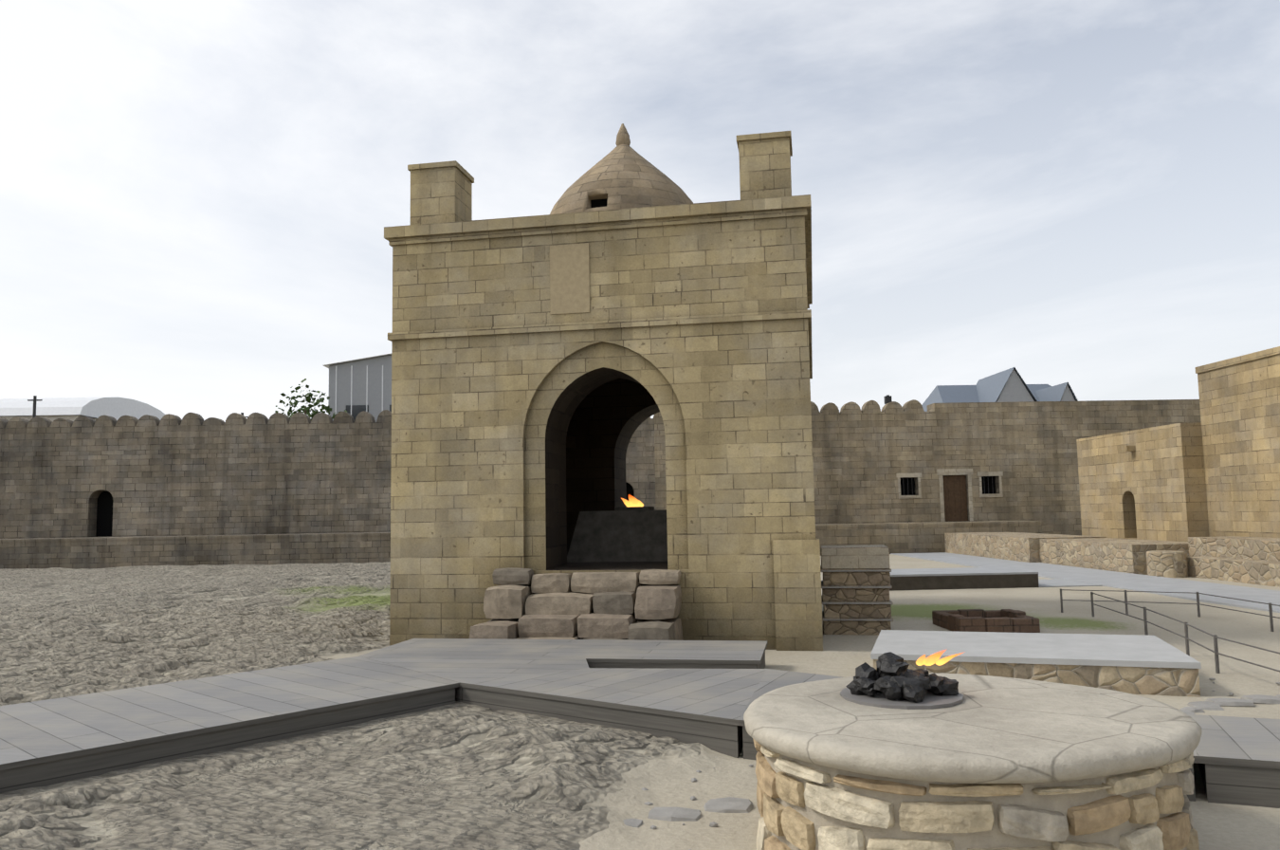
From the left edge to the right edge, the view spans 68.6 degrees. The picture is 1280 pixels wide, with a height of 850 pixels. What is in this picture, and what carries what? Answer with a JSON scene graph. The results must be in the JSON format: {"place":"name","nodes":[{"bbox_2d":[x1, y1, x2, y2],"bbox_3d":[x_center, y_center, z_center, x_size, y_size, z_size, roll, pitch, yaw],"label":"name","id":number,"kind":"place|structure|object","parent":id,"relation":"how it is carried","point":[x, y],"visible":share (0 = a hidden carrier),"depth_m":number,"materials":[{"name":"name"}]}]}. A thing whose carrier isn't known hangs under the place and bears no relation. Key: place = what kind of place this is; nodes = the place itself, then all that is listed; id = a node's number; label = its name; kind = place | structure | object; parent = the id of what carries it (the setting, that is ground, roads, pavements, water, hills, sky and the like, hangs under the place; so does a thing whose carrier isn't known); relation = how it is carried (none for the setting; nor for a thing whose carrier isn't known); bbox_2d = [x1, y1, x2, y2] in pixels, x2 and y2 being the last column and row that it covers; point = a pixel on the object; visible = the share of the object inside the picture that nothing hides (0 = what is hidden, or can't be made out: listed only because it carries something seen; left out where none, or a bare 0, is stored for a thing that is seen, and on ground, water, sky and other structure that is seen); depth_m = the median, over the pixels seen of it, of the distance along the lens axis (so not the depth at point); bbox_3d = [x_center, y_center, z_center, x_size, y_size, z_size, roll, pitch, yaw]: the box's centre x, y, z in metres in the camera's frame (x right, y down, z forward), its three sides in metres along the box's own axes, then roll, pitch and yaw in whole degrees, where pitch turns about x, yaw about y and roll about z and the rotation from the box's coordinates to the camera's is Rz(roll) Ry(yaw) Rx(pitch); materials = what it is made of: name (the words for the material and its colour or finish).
{"place":"outdoors","nodes":[
{"label":"outdoors","id":0,"kind":"place"},
{"bbox_2d":[0,397,164,420],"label":"hall building","id":1,"kind":"structure","parent":0,"point":[72,409],"depth_m":58.38,"materials":[{"name":"paint"}]},
{"bbox_2d":[323,353,391,421],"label":"grey building","id":2,"kind":"structure","parent":0,"point":[356,387],"depth_m":53.95,"materials":[{"name":"grey metal"}]},
{"bbox_2d":[0,553,1279,849],"bbox_3d":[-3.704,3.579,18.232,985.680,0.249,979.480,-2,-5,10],"label":"ground","id":3,"kind":"structure","parent":0,"point":[459,776],"depth_m":7.49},
{"bbox_2d":[0,656,459,792],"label":"wooden boardwalk","id":4,"kind":"structure","parent":3,"relation":"on","point":[47,741],"depth_m":8.03,"materials":[{"name":"grey wood"}]},
{"bbox_2d":[274,378,347,420],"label":"tree","id":5,"kind":"object","parent":3,"relation":"on","point":[305,410],"visible":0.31,"depth_m":49.74,"materials":[{"name":"green plant"}]},
{"bbox_2d":[27,394,892,418],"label":"poles and lamp","id":6,"kind":"object","parent":3,"relation":"on","point":[887,398],"visible":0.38,"depth_m":47.37,"materials":[{"name":"metal"}]},
{"bbox_2d":[358,655,588,701],"bbox_3d":[-2.000,2.941,9.978,2.950,0.692,1.570,-2,-5,10],"label":"walkway section","id":7,"kind":"object","parent":3,"relation":"on","point":[459,669],"visible":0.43,"depth_m":10.13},
{"bbox_2d":[0,520,1042,568],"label":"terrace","id":8,"kind":"structure","parent":3,"relation":"on","point":[107,552],"depth_m":38.24,"materials":[{"name":"stone"}]},
{"bbox_2d":[361,638,767,668],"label":"deck","id":9,"kind":"structure","parent":3,"relation":"on","point":[633,653],"depth_m":11.14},
{"bbox_2d":[469,566,682,639],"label":"stone steps","id":10,"kind":"structure","parent":3,"relation":"on","point":[600,605],"depth_m":12.86,"materials":[{"name":"brown stone"}]},
{"bbox_2d":[0,399,1201,538],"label":"back wall","id":11,"kind":"structure","parent":3,"relation":"on","point":[192,480],"depth_m":40.66,"materials":[{"name":"stone"}]},
{"bbox_2d":[0,399,924,427],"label":"wall battlements","id":12,"kind":"object","parent":11,"relation":"on","point":[385,415],"visible":0.46,"depth_m":40.74,"materials":[{"name":"stone"}]},
{"bbox_2d":[95,475,995,536],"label":"window openings","id":13,"kind":"object","parent":11,"relation":"attached to","point":[104,515],"visible":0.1,"depth_m":40.89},
{"bbox_2d":[896,468,1003,521],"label":"door frames","id":14,"kind":"structure","parent":11,"relation":"attached to","point":[953,499],"depth_m":41.27,"materials":[{"name":"stone"}]},
{"bbox_2d":[389,215,815,649],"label":"temple","id":15,"kind":"structure","parent":3,"relation":"on","point":[508,449],"depth_m":13.81,"materials":[{"name":"stone"}]},
{"bbox_2d":[549,242,589,314],"bbox_3d":[-1.033,-2.163,13.976,0.600,1.040,0.112,-2,-5,10],"label":"wall plaque","id":16,"kind":"object","parent":15,"relation":"attached to","point":[569,278],"visible":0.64,"depth_m":13.92,"materials":[{"name":"beige stone"}]},
{"bbox_2d":[407,130,792,224],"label":"corner turrets","id":17,"kind":"object","parent":15,"relation":"on","point":[441,192],"visible":0.42,"depth_m":14.63,"materials":[{"name":"beige stone"}]},
{"bbox_2d":[384,194,822,650],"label":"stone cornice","id":18,"kind":"structure","parent":15,"relation":"attached to","point":[797,594],"depth_m":13.60,"materials":[{"name":"beige stone"}]},
{"bbox_2d":[566,506,667,562],"bbox_3d":[-0.089,1.905,16.592,2.000,0.910,2.000,-2,-5,10],"label":"altar","id":19,"kind":"object","parent":18,"relation":"on","point":[630,534],"visible":0.79,"depth_m":15.73,"materials":[{"name":"stone"}]},
{"bbox_2d":[621,494,643,506],"bbox_3d":[-0.140,1.344,16.654,0.435,0.240,0.123,-3,-6,20],"label":"flame","id":20,"kind":"object","parent":19,"relation":"on","point":[632,501],"visible":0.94,"depth_m":16.61,"materials":[{"name":"yellow"}]},
{"bbox_2d":[549,123,693,214],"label":"dome","id":21,"kind":"structure","parent":15,"relation":"on","point":[623,173],"depth_m":16.11,"materials":[{"name":"beige stone"}]},
{"bbox_2d":[590,198,607,208],"bbox_3d":[-0.652,-3.740,16.105,0.450,0.380,0.050,-2,-5,10],"label":"dome opening","id":22,"kind":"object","parent":21,"relation":"in","point":[596,203],"depth_m":16.09,"materials":[{"name":"black"}]},
{"bbox_2d":[459,667,767,757],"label":"deck","id":23,"kind":"structure","parent":3,"relation":"on","point":[705,706],"depth_m":8.46,"materials":[{"name":"grey wood"}]},
{"bbox_2d":[820,544,893,635],"bbox_3d":[3.402,2.731,14.836,1.060,1.620,1.085,-2,-5,10],"label":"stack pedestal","id":24,"kind":"object","parent":3,"relation":"on","point":[855,586],"visible":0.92,"depth_m":14.35,"materials":[{"name":"stone"}]},
{"bbox_2d":[622,694,1279,826],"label":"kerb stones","id":25,"kind":"object","parent":3,"relation":"on","point":[729,804],"visible":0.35,"depth_m":6.08,"materials":[{"name":"grey stone"}]},
{"bbox_2d":[641,676,1279,849],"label":"pebbles","id":26,"kind":"object","parent":3,"relation":"on","point":[712,823],"visible":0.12,"depth_m":6.25,"materials":[{"name":"grey stone"}]},
{"bbox_2d":[888,566,1039,590],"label":"raised paving","id":27,"kind":"structure","parent":3,"relation":"on","point":[935,578],"depth_m":21.90,"materials":[{"name":"grey stone"}]},
{"bbox_2d":[738,668,1197,801],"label":"deck","id":28,"kind":"structure","parent":3,"relation":"on","point":[772,679],"depth_m":8.76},
{"bbox_2d":[743,672,1202,849],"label":"round stone altar","id":29,"kind":"object","parent":3,"relation":"on","point":[995,762],"visible":0.94,"depth_m":4.61,"materials":[{"name":"stone"}]},
{"bbox_2d":[840,651,963,709],"bbox_3d":[1.613,1.555,5.821,0.740,0.274,0.740,-2,-5,10],"label":"pile","id":30,"kind":"object","parent":29,"relation":"on","point":[891,681],"visible":1,"depth_m":5.71,"materials":[{"name":"black stone"}]},
{"bbox_2d":[915,648,963,665],"bbox_3d":[1.883,1.454,5.878,0.306,0.100,0.055,-1,-5,0],"label":"flame","id":31,"kind":"object","parent":30,"relation":"on","point":[931,660],"visible":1,"depth_m":5.87,"materials":[{"name":"yellow"}]},
{"bbox_2d":[932,608,1040,632],"bbox_3d":[5.423,3.174,14.791,1.240,0.460,1.240,-1,-5,-2],"label":"stone fire pit","id":32,"kind":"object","parent":3,"relation":"on","point":[1006,620],"depth_m":14.21,"materials":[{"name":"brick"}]},
{"bbox_2d":[870,629,1201,696],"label":"stone platform","id":33,"kind":"structure","parent":3,"relation":"on","point":[1138,664],"depth_m":9.99,"materials":[{"name":"grey stone"}]},
{"bbox_2d":[944,531,1279,586],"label":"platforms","id":34,"kind":"object","parent":3,"relation":"on","point":[1249,559],"visible":0.51,"depth_m":26.09,"materials":[{"name":"stone"}]},
{"bbox_2d":[1076,421,1208,541],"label":"cell block","id":35,"kind":"structure","parent":3,"relation":"on","point":[1152,486],"depth_m":28.77,"materials":[{"name":"beige stone"}]},
{"bbox_2d":[1122,445,1135,451],"bbox_3d":[15.324,0.737,29.422,0.278,0.170,0.250,-1,-5,-2],"label":"water spout","id":36,"kind":"object","parent":35,"relation":"attached to","point":[1128,448],"visible":1,"depth_m":29.30,"materials":[{"name":"beige stone"}]},
{"bbox_2d":[1146,549,1188,577],"bbox_3d":[13.795,3.782,24.552,0.940,0.960,0.940,-1,-5,-2],"label":"round stone well","id":37,"kind":"object","parent":3,"relation":"on","point":[1169,563],"visible":0.83,"depth_m":24.19,"materials":[{"name":"beige stone"}]},
{"bbox_2d":[1060,588,1279,673],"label":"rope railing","id":38,"kind":"object","parent":3,"relation":"on","point":[1187,639],"visible":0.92,"depth_m":13.84,"materials":[{"name":"metal"}]},
{"bbox_2d":[1188,713,1279,807],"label":"deck","id":39,"kind":"structure","parent":3,"relation":"on","point":[1238,759],"depth_m":6.01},
{"bbox_2d":[1195,346,1279,537],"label":"building","id":40,"kind":"structure","parent":3,"relation":"on","point":[1239,401],"depth_m":25.20,"materials":[{"name":"stone"}]},
{"bbox_2d":[0,0,1279,421],"label":"sky","id":41,"kind":"structure","parent":0,"point":[198,198],"materials":[{"name":"white"}]},
{"bbox_2d":[922,366,1078,411],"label":"roof","id":42,"kind":"structure","parent":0,"point":[1009,385],"depth_m":58.54,"materials":[{"name":"paint"}]},
{"bbox_2d":[890,551,1279,612],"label":"paved path","id":43,"kind":"structure","parent":0,"point":[1064,576],"depth_m":22.57,"materials":[{"name":"grey stone"}]}
]}

